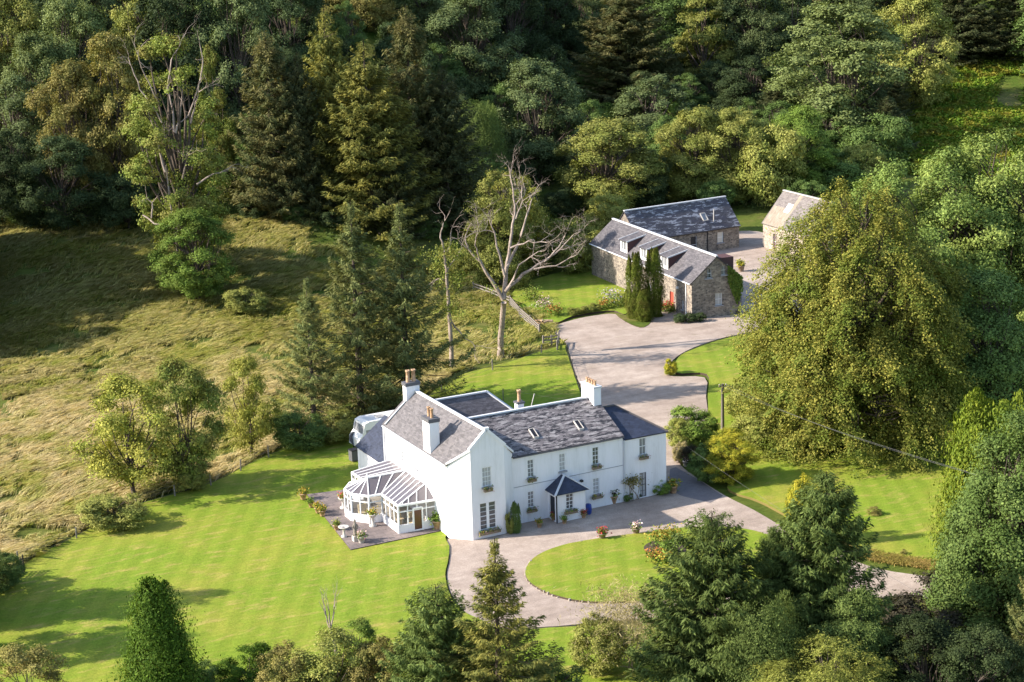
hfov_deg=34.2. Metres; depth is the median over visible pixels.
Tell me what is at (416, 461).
window
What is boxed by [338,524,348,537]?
bird bath
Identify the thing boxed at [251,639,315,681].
shrub
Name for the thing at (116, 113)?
tree
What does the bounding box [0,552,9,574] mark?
tree
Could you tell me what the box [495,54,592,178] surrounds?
tree
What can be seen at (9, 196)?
tree
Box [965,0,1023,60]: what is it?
tree
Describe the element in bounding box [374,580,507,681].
tree
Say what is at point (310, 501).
flower pot
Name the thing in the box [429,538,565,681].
tree
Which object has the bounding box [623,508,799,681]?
tree
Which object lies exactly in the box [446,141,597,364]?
dead tree
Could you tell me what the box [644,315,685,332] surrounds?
path to cottage
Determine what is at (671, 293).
door
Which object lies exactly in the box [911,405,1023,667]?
tree
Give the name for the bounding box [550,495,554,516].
door
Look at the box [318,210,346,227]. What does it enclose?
bush
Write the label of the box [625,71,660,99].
tree
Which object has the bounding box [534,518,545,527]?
flower pot
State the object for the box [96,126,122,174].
tree
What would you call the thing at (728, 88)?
tree
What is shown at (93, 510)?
bush
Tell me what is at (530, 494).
window
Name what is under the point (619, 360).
driveway
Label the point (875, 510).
shrub
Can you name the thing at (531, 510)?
window box
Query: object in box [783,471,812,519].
tree
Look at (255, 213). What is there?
bush
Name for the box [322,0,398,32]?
tree
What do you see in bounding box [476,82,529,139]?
tree
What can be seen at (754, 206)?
undergrowth
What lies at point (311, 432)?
bush
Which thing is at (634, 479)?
climbing rose
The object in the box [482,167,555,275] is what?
tree
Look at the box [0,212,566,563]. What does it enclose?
long grass
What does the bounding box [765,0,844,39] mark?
tree
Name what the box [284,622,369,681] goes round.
shrub
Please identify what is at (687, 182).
tree
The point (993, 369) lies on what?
tree
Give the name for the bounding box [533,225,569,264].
tree
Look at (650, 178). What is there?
tree
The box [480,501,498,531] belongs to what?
window
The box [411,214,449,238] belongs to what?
bush
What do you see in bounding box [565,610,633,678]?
shrub
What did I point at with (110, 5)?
tree
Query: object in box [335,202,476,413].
tree
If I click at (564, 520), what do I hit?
flower pot
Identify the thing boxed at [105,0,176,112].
tree
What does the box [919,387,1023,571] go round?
tree
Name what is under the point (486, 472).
window
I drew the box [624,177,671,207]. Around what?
bush
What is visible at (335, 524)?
flower pot
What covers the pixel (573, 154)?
tree
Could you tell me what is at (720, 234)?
window
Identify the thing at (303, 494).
flower pot
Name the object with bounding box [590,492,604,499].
window box
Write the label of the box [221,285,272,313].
bush
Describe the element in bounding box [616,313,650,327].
dry grass patch
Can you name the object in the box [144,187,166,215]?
tree
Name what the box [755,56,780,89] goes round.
tree
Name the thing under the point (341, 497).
flower pot
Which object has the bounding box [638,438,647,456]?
window
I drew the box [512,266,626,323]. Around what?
cottage lawn
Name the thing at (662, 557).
flower clump
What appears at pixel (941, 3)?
tree
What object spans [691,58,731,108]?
tree
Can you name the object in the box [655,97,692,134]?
tree
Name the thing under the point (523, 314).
timber fence
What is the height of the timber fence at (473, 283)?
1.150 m
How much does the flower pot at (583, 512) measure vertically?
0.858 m
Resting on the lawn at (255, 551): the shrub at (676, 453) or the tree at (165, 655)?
the tree at (165, 655)
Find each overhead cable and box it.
[685,445,926,597]
[723,386,967,471]
[728,385,974,474]
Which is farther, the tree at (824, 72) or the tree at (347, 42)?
the tree at (824, 72)
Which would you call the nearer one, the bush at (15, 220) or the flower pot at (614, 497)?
the flower pot at (614, 497)
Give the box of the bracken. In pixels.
[898,56,1023,184]
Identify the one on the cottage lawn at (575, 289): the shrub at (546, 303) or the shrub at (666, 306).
the shrub at (546, 303)
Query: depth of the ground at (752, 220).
215.10 m
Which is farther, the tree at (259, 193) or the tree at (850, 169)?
the tree at (850, 169)
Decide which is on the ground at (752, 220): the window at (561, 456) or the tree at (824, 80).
the tree at (824, 80)
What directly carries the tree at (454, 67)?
on the ground at (752, 220)
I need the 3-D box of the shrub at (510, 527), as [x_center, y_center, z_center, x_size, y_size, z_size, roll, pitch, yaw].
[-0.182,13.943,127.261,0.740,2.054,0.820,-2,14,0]
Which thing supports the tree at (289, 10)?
on the ground at (752, 220)
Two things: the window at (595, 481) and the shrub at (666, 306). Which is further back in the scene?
the shrub at (666, 306)
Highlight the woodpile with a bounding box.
[534,319,557,323]
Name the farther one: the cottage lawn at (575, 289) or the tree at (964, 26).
the tree at (964, 26)
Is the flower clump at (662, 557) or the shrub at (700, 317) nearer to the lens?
the flower clump at (662, 557)
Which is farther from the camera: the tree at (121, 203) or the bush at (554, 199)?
the bush at (554, 199)
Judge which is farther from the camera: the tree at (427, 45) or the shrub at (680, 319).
the tree at (427, 45)
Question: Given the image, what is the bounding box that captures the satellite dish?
[349,432,353,447]
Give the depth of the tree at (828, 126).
285.24 m
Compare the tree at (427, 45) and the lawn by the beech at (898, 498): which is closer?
the lawn by the beech at (898, 498)
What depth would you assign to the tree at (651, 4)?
351.08 m
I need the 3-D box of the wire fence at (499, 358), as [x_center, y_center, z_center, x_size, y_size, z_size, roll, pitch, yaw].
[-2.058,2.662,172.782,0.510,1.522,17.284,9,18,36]
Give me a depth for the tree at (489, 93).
295.80 m
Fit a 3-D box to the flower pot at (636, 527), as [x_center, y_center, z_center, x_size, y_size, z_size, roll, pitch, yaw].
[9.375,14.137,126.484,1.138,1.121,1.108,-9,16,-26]
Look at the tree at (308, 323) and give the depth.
152.62 m
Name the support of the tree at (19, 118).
on the ground at (752, 220)
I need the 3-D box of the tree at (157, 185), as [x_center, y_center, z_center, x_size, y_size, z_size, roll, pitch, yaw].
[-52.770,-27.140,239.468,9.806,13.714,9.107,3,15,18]
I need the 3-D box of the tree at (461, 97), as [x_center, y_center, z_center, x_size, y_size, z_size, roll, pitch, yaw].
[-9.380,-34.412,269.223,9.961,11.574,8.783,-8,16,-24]
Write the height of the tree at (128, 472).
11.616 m
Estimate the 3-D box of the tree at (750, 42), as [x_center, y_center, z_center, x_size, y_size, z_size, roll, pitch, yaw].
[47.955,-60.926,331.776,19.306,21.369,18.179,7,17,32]
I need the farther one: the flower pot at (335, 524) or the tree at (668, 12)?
the tree at (668, 12)
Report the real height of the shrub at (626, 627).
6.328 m
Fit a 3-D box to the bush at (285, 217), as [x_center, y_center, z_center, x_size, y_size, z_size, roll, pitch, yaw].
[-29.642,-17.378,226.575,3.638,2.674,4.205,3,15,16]
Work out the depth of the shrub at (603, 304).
198.47 m
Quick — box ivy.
[727,266,743,313]
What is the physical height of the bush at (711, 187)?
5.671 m
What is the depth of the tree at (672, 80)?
306.53 m
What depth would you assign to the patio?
128.75 m
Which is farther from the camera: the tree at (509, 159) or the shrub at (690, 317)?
the tree at (509, 159)
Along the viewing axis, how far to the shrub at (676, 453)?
141.94 m
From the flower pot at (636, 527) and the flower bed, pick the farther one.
the flower pot at (636, 527)
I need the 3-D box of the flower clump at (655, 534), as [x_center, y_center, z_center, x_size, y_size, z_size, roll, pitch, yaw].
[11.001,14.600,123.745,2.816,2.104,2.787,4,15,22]
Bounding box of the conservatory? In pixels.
[344,458,435,533]
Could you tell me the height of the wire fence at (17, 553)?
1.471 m
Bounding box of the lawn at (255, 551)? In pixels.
[0,345,580,681]
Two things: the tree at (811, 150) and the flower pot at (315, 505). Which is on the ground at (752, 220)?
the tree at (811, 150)
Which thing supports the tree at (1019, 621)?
on the ground at (752, 220)
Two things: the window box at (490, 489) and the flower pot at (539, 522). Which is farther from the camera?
the flower pot at (539, 522)
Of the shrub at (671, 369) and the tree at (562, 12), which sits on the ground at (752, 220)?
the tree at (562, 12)
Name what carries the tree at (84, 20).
on the ground at (752, 220)
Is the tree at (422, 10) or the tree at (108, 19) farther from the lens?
the tree at (422, 10)
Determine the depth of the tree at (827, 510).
96.43 m
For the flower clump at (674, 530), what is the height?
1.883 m
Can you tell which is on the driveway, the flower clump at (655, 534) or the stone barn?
the stone barn
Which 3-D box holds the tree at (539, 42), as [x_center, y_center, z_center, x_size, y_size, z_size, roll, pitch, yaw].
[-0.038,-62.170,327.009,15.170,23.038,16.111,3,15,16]
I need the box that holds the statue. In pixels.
[352,519,358,541]
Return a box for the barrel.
[586,503,591,514]
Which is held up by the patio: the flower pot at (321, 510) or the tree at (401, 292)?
the flower pot at (321, 510)
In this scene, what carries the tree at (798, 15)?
on the ground at (752, 220)
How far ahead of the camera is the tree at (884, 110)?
288.60 m
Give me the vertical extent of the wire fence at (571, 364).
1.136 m
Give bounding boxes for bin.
[348,447,357,461]
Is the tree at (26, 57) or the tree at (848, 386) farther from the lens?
the tree at (26, 57)
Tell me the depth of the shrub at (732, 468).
136.02 m
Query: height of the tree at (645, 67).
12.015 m
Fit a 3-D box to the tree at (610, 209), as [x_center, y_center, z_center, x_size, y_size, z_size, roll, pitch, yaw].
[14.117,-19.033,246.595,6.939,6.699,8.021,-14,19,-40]
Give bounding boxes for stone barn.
[619,196,740,251]
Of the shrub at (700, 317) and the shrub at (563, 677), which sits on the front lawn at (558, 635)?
the shrub at (563, 677)
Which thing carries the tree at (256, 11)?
on the ground at (752, 220)
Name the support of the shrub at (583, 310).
on the cottage lawn at (575, 289)
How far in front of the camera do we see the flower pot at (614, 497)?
132.99 m
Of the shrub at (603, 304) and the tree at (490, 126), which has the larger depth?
the tree at (490, 126)
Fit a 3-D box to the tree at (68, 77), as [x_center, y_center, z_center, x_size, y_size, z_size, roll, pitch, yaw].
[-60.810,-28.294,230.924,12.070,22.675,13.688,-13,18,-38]
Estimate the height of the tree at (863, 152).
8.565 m
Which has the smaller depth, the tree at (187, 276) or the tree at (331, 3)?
the tree at (187, 276)
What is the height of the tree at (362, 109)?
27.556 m
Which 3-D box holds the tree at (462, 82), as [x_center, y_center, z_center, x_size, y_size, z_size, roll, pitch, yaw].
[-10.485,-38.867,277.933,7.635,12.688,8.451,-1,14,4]
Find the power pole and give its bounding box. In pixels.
[719,384,726,429]
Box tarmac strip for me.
[669,467,722,502]
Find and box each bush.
[0,550,26,593]
[1,201,46,223]
[75,491,154,533]
[169,457,213,492]
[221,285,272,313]
[235,203,269,218]
[268,408,332,451]
[280,204,306,220]
[308,408,355,443]
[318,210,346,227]
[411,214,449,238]
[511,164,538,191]
[540,186,586,215]
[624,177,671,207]
[694,178,736,202]
[781,180,829,198]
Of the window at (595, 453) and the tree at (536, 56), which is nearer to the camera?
the window at (595, 453)
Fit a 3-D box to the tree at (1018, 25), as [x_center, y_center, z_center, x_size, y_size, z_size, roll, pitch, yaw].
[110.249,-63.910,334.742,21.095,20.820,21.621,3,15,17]
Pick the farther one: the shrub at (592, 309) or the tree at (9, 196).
the tree at (9, 196)
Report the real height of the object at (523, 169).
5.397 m
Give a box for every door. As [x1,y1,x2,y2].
[412,506,423,530]
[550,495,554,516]
[639,472,645,496]
[670,291,673,303]
[691,236,695,246]
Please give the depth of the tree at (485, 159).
247.11 m
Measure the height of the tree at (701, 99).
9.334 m
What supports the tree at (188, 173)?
on the ground at (752, 220)
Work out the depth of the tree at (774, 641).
93.07 m
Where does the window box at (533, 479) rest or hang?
attached to the farmhouse
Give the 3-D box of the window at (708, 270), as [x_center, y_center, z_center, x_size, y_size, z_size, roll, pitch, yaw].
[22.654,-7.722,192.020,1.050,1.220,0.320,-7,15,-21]
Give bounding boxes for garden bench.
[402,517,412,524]
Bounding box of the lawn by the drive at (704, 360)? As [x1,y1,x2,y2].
[675,332,859,454]
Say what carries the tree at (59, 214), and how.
on the ground at (752, 220)
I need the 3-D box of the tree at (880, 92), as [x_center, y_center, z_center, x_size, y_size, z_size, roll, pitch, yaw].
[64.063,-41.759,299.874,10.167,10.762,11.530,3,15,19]
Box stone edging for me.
[524,532,765,602]
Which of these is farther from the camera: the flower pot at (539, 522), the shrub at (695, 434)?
the shrub at (695, 434)
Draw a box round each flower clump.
[638,542,670,562]
[642,524,676,546]
[649,535,681,554]
[654,522,685,540]
[654,548,675,564]
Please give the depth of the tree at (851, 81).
287.51 m
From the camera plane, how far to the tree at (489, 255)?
209.59 m
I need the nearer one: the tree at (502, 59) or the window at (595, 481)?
the window at (595, 481)
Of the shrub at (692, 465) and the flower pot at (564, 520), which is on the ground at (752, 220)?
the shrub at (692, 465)
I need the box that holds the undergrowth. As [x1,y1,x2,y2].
[14,0,1019,252]
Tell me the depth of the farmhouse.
130.57 m
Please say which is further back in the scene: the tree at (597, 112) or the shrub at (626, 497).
the tree at (597, 112)
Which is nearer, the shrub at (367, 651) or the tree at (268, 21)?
the shrub at (367, 651)
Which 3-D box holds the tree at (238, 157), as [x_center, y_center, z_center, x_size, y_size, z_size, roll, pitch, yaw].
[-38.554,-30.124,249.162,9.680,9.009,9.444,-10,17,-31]
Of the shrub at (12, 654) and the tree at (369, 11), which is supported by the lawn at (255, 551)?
the shrub at (12, 654)
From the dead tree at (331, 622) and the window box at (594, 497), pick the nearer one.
the dead tree at (331, 622)
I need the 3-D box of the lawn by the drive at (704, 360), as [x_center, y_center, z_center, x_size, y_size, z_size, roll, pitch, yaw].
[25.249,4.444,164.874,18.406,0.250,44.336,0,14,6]
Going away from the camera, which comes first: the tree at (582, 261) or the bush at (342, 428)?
the bush at (342, 428)
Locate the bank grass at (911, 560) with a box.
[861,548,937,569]
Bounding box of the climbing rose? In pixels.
[622,473,648,500]
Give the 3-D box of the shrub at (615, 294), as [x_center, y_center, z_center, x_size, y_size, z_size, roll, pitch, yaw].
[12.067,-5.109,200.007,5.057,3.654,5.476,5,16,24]
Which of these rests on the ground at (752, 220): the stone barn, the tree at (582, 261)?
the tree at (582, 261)
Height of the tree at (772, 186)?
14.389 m
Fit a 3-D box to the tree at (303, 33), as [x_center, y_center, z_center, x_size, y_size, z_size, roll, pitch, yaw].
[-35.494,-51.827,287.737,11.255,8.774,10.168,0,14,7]
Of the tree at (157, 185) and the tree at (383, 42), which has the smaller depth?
the tree at (157, 185)
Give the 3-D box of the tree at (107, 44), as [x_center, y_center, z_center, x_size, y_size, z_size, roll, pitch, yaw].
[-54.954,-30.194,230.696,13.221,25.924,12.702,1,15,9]
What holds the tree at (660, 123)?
on the ground at (752, 220)
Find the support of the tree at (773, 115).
on the ground at (752, 220)
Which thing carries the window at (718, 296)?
in the stone cottage
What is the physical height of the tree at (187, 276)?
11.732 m
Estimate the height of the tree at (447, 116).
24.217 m
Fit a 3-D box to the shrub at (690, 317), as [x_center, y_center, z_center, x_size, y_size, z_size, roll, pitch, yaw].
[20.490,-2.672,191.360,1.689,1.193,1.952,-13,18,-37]
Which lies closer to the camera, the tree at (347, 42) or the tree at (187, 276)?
the tree at (187, 276)
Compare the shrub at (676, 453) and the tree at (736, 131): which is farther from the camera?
the tree at (736, 131)
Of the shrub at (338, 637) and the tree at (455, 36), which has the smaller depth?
the shrub at (338, 637)
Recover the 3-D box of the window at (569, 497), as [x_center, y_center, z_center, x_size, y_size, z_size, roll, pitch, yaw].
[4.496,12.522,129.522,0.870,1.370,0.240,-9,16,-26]
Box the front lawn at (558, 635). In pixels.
[489,625,719,681]
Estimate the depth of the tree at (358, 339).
155.32 m
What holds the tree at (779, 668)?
on the ground at (752, 220)
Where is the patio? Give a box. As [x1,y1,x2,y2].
[307,490,440,549]
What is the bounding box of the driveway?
[447,231,930,628]
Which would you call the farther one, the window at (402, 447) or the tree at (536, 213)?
the tree at (536, 213)
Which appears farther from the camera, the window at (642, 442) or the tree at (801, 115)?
the tree at (801, 115)
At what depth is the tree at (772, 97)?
297.71 m
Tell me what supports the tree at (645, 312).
on the ground at (752, 220)
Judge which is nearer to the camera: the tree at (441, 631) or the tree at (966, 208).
the tree at (441, 631)
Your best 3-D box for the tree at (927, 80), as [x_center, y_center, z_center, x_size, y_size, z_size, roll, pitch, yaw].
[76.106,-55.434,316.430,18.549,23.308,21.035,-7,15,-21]
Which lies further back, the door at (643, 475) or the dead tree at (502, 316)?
the dead tree at (502, 316)
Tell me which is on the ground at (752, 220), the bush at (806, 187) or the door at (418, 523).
the bush at (806, 187)
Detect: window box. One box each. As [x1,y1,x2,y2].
[478,527,501,536]
[482,484,492,492]
[526,475,537,482]
[526,506,538,512]
[564,508,578,514]
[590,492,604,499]
[592,461,603,469]
[639,453,650,459]
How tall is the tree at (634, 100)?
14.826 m
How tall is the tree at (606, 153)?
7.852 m
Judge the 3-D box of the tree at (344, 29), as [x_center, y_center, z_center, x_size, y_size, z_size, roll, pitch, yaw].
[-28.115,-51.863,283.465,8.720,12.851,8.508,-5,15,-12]
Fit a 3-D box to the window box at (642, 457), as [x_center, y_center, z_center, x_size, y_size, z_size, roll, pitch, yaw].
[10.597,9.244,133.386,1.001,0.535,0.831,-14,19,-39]
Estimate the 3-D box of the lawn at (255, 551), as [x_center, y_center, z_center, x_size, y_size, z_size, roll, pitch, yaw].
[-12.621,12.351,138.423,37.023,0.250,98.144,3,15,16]
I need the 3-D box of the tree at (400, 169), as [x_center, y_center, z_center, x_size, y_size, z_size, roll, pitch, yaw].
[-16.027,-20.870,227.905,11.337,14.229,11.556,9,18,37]
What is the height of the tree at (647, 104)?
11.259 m
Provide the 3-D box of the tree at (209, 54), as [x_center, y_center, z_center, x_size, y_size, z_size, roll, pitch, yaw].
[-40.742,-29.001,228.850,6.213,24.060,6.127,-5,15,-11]
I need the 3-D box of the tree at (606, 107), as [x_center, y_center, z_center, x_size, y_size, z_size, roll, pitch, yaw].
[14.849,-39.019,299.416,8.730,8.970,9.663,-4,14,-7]
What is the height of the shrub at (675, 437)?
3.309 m
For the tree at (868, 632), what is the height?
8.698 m
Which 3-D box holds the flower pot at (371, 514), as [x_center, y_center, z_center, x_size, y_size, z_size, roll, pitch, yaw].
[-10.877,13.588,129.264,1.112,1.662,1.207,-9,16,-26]
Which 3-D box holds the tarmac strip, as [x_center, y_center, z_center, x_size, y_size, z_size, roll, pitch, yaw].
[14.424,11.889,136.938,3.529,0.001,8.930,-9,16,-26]
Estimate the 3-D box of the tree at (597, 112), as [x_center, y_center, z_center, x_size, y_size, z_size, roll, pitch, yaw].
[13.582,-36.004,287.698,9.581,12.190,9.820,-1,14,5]
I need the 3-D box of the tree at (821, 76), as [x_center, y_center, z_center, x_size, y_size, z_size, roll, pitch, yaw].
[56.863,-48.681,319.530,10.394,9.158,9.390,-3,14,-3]
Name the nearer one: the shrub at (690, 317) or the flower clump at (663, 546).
the flower clump at (663, 546)
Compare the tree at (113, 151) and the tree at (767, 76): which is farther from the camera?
the tree at (767, 76)
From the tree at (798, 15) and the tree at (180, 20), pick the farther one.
the tree at (798, 15)
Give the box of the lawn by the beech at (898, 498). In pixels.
[727,445,1004,559]
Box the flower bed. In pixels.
[644,540,685,554]
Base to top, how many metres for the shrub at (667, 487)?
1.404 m
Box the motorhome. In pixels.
[349,410,393,445]
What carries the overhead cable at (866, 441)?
attached to the power pole
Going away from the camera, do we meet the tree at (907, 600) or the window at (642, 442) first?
the tree at (907, 600)
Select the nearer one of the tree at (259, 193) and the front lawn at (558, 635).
the front lawn at (558, 635)
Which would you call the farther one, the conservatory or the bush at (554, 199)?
the bush at (554, 199)
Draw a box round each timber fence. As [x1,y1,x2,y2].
[472,282,509,303]
[509,295,539,331]
[542,333,559,349]
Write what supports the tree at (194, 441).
on the ground at (752, 220)
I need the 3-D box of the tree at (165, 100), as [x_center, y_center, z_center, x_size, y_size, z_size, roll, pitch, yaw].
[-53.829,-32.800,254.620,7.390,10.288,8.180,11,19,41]
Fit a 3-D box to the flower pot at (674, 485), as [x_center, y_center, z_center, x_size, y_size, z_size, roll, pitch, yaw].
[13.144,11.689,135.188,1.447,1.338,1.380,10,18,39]
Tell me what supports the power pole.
on the lawn by the drive at (704, 360)
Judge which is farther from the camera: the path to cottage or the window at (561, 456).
the path to cottage
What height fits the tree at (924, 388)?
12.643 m
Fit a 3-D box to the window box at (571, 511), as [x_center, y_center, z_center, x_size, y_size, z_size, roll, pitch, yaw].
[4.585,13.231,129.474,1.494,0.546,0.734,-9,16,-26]
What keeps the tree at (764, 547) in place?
on the ground at (752, 220)
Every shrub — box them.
[0,642,70,681]
[194,659,223,681]
[215,641,281,681]
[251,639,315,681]
[272,652,338,681]
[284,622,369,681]
[343,633,408,681]
[505,512,513,533]
[509,500,521,533]
[516,283,542,301]
[518,659,587,681]
[529,292,560,311]
[533,302,565,316]
[553,562,671,671]
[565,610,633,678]
[567,307,579,315]
[575,306,587,314]
[583,304,594,312]
[589,303,601,310]
[593,296,616,309]
[598,286,624,305]
[609,291,625,306]
[623,492,632,501]
[652,479,671,494]
[662,299,674,313]
[663,417,691,446]
[664,358,678,375]
[669,405,721,446]
[671,441,691,464]
[673,313,685,322]
[680,443,701,464]
[684,312,696,322]
[684,442,727,482]
[694,312,706,321]
[701,426,763,485]
[719,376,760,418]
[729,408,792,448]
[865,506,881,515]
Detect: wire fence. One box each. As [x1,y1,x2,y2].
[16,408,393,558]
[441,344,541,390]
[566,344,579,384]
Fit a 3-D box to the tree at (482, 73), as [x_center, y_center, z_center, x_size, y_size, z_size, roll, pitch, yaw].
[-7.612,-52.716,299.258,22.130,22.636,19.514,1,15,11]
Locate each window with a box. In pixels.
[400,442,404,461]
[414,453,417,470]
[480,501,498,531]
[482,467,493,488]
[527,459,535,479]
[527,491,535,509]
[558,453,566,472]
[566,493,575,511]
[592,447,600,466]
[592,478,600,495]
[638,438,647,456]
[705,269,712,279]
[714,293,723,306]
[717,232,724,243]
[721,265,727,275]
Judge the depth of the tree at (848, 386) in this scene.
139.21 m
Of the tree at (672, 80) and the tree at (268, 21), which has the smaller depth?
the tree at (268, 21)
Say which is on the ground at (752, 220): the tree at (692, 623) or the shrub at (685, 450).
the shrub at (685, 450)
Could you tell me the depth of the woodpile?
191.41 m
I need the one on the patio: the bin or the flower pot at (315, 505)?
the flower pot at (315, 505)
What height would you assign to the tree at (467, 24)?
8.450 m
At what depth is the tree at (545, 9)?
362.79 m
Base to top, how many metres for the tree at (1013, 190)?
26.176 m
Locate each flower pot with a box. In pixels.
[296,486,309,499]
[305,498,314,506]
[311,500,321,512]
[316,503,326,515]
[330,518,341,529]
[337,491,346,508]
[353,529,367,542]
[364,506,379,526]
[428,510,439,529]
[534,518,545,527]
[559,513,569,523]
[578,509,587,517]
[596,525,612,538]
[610,489,620,503]
[629,519,641,533]
[668,476,682,493]
[735,258,748,271]
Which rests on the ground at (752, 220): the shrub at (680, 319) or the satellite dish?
the shrub at (680, 319)
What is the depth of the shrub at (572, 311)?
195.90 m
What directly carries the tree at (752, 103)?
on the ground at (752, 220)
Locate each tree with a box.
[0,0,46,129]
[0,28,87,137]
[0,73,57,194]
[0,126,48,229]
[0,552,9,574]
[4,0,91,64]
[15,131,109,230]
[23,54,117,213]
[29,0,120,130]
[65,367,187,494]
[66,30,161,209]
[70,0,155,62]
[81,48,105,84]
[91,168,157,228]
[95,0,123,15]
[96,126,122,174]
[101,574,220,681]
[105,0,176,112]
[108,87,138,128]
[117,12,248,261]
[126,0,234,126]
[128,112,170,194]
[140,349,231,490]
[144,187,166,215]
[147,205,238,301]
[152,12,175,39]
[156,95,183,155]
[156,141,218,195]
[170,0,249,81]
[181,120,218,150]
[190,0,287,135]
[195,41,238,211]
[216,30,333,230]
[216,350,285,455]
[231,112,276,164]
[240,0,344,74]
[253,1,292,46]
[261,52,343,219]
[269,48,309,88]
[269,277,363,429]
[280,20,318,52]
[289,8,378,215]
[293,39,441,241]
[300,0,336,21]
[306,200,428,417]
[309,53,347,95]
[319,583,338,663]
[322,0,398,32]
[329,0,370,67]
[331,36,371,85]
[331,616,377,678]
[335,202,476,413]
[358,137,440,240]
[370,5,474,227]
[371,17,424,78]
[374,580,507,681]
[382,67,499,238]
[385,49,440,118]
[387,0,469,40]
[395,26,435,65]
[411,197,501,365]
[423,0,527,108]
[423,42,472,100]
[429,5,468,44]
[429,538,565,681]
[432,72,471,103]
[446,94,466,133]
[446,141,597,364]
[448,248,479,273]
[452,3,481,34]
[453,99,516,188]
[458,156,515,210]
[458,166,542,290]
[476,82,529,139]
[477,0,552,69]
[481,115,518,173]
[482,76,529,119]
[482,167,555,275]
[485,54,514,77]
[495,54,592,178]
[498,3,526,51]
[500,124,524,164]
[521,0,582,26]
[523,0,589,71]
[524,53,553,88]
[527,95,566,158]
[530,44,584,133]
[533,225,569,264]
[546,216,599,274]
[552,113,668,214]
[563,0,639,58]
[563,145,595,193]
[567,0,701,110]
[570,99,616,146]
[573,70,599,108]
[579,99,616,125]
[582,190,628,231]
[586,150,624,179]
[609,73,701,153]
[610,0,674,32]
[616,122,658,160]
[616,147,675,207]
[619,43,663,85]
[623,251,647,318]
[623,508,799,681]
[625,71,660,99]
[625,79,666,118]
[628,0,707,72]
[635,289,653,321]
[640,112,691,180]
[643,246,666,317]
[651,106,737,199]
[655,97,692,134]
[659,46,695,96]
[664,78,686,103]
[669,72,710,112]
[672,0,737,81]
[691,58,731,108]
[691,104,776,202]
[697,0,766,36]
[703,583,819,681]
[705,0,794,78]
[708,55,783,120]
[716,68,744,103]
[716,175,992,478]
[728,124,809,207]
[730,96,768,143]
[740,629,897,681]
[747,525,807,626]
[749,99,797,143]
[753,0,912,141]
[754,83,792,114]
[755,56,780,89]
[757,101,840,191]
[758,57,804,103]
[760,508,835,633]
[763,0,823,69]
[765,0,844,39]
[765,469,917,680]
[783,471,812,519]
[789,66,825,106]
[801,138,831,168]
[806,150,869,193]
[807,584,903,681]
[812,52,860,77]
[812,100,856,156]
[813,0,897,40]
[815,143,1023,361]
[816,67,840,105]
[834,140,889,184]
[836,113,916,167]
[848,82,895,133]
[855,95,919,153]
[861,60,895,113]
[870,0,962,107]
[872,28,896,62]
[878,568,1009,650]
[879,609,973,681]
[882,64,921,116]
[884,0,958,46]
[886,123,1023,401]
[891,306,961,426]
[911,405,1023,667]
[912,262,1023,434]
[917,0,1017,66]
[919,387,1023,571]
[938,621,1023,681]
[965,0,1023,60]
[998,574,1023,678]
[1006,0,1023,74]
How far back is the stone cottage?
196.86 m
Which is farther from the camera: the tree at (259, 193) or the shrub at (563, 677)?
the tree at (259, 193)
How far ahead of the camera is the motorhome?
147.89 m
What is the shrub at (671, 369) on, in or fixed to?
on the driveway
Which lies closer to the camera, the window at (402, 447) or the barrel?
the barrel
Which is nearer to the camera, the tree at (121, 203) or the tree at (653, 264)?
the tree at (653, 264)
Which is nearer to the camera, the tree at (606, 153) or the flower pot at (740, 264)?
the flower pot at (740, 264)
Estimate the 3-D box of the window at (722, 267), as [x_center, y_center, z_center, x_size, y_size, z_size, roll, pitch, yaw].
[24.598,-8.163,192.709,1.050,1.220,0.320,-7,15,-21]
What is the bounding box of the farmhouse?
[355,369,667,539]
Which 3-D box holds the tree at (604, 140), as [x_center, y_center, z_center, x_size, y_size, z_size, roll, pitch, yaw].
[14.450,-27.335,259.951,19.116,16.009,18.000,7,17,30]
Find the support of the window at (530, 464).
in the farmhouse
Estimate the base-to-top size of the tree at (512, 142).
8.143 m
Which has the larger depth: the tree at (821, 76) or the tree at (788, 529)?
the tree at (821, 76)
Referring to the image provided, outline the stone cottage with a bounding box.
[589,218,739,317]
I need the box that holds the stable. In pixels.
[762,190,836,260]
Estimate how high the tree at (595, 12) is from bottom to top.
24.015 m
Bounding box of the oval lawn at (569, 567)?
[525,526,767,602]
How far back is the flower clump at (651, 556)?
120.76 m
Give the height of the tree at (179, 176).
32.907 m
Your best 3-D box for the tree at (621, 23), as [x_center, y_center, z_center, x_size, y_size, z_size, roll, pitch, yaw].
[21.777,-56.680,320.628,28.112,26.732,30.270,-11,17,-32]
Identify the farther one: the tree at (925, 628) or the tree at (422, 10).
the tree at (422, 10)
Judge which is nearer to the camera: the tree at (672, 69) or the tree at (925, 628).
the tree at (925, 628)
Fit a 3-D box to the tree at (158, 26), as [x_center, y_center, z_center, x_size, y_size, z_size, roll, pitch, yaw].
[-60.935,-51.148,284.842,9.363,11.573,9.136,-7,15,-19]
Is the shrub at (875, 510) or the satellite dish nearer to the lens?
the shrub at (875, 510)
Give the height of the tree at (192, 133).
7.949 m
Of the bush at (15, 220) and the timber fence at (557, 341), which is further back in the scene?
the bush at (15, 220)
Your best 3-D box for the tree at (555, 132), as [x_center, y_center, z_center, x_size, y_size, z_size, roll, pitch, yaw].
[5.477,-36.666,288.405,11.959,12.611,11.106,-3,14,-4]
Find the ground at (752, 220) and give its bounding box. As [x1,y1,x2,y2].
[0,0,1023,681]

